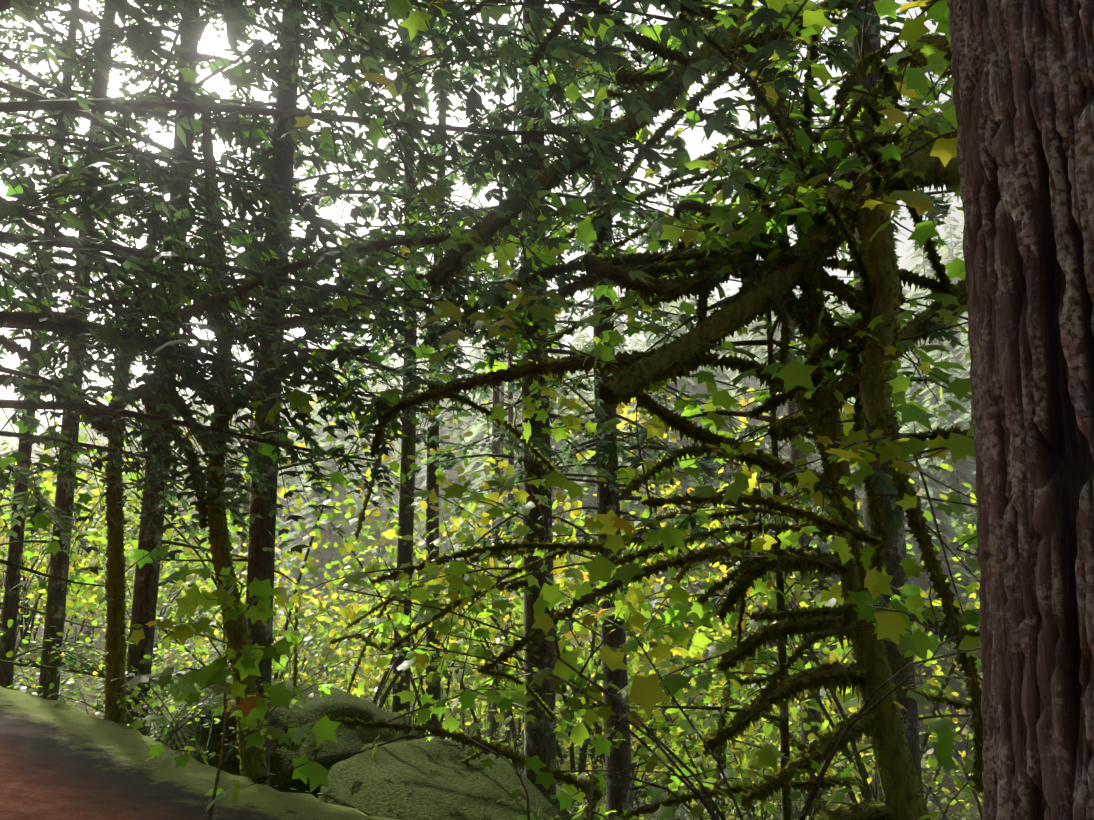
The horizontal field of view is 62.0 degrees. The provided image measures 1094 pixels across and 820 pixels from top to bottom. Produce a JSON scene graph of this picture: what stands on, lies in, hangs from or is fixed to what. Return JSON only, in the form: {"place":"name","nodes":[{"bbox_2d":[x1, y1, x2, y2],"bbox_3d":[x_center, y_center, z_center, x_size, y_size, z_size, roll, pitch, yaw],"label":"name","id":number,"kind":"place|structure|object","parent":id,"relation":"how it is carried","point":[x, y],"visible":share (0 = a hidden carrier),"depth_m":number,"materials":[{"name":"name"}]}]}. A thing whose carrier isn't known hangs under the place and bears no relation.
{"place":"outdoors","nodes":[
{"label":"outdoors","id":0,"kind":"place"},
{"bbox_2d":[0,666,669,819],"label":"ground","id":1,"kind":"structure","parent":0,"point":[63,761],"depth_m":5.84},
{"bbox_2d":[76,708,168,737],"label":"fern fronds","id":2,"kind":"object","parent":1,"relation":"on","point":[162,726],"depth_m":16.08,"materials":[{"name":"green plant"}]},
{"bbox_2d":[161,679,424,797],"bbox_3d":[-2.902,4.472,10.442,2.883,2.701,3.770,-3,-10,14],"label":"mossy boulder","id":3,"kind":"object","parent":1,"relation":"on","point":[344,705],"visible":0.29,"depth_m":9.53,"materials":[{"name":"green plant"}]},
{"bbox_2d":[317,737,572,819],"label":"mossy boulder","id":4,"kind":"object","parent":1,"relation":"on","point":[434,778],"visible":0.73,"depth_m":8.59,"materials":[{"name":"green plant"}]},
{"bbox_2d":[0,0,983,819],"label":"moss fringe","id":5,"kind":"object","parent":1,"relation":"on","point":[596,274],"visible":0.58,"depth_m":5.63,"materials":[{"name":"green plant"}]},
{"bbox_2d":[947,0,1093,819],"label":"tree trunk","id":6,"kind":"object","parent":1,"relation":"on","point":[1022,71],"visible":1,"depth_m":2.26,"materials":[{"name":"brown plant"}]},
{"bbox_2d":[0,482,983,819],"bbox_3d":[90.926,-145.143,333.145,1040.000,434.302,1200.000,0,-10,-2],"label":"ground","id":7,"kind":"structure","parent":0,"point":[948,782],"depth_m":67.86,"materials":[{"name":"green plant"}]},
{"bbox_2d":[0,0,970,819],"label":"conifer","id":8,"kind":"object","parent":7,"relation":"on","point":[144,44],"depth_m":6.83,"materials":[{"name":"green plant"}]},
{"bbox_2d":[0,24,980,745],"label":"forest","id":9,"kind":"object","parent":7,"relation":"on","point":[926,394],"depth_m":100.53,"materials":[{"name":"green plant"}]},
{"bbox_2d":[0,186,982,819],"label":"shrub leaves","id":10,"kind":"object","parent":7,"relation":"on","point":[582,632],"visible":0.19,"depth_m":20.44,"materials":[{"name":"green plant"}]},
{"bbox_2d":[0,0,983,819],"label":"leaves","id":11,"kind":"object","parent":7,"relation":"on","point":[646,694],"depth_m":5.63,"materials":[{"name":"green plant"}]},
{"bbox_2d":[0,0,983,819],"label":"sky","id":12,"kind":"structure","parent":0,"point":[693,139],"materials":[{"name":"white"}]},
{"bbox_2d":[511,762,797,819],"bbox_3d":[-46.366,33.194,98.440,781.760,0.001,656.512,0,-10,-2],"label":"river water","id":13,"kind":"structure","parent":0,"point":[728,813],"depth_m":60.58,"materials":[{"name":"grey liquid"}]}
]}

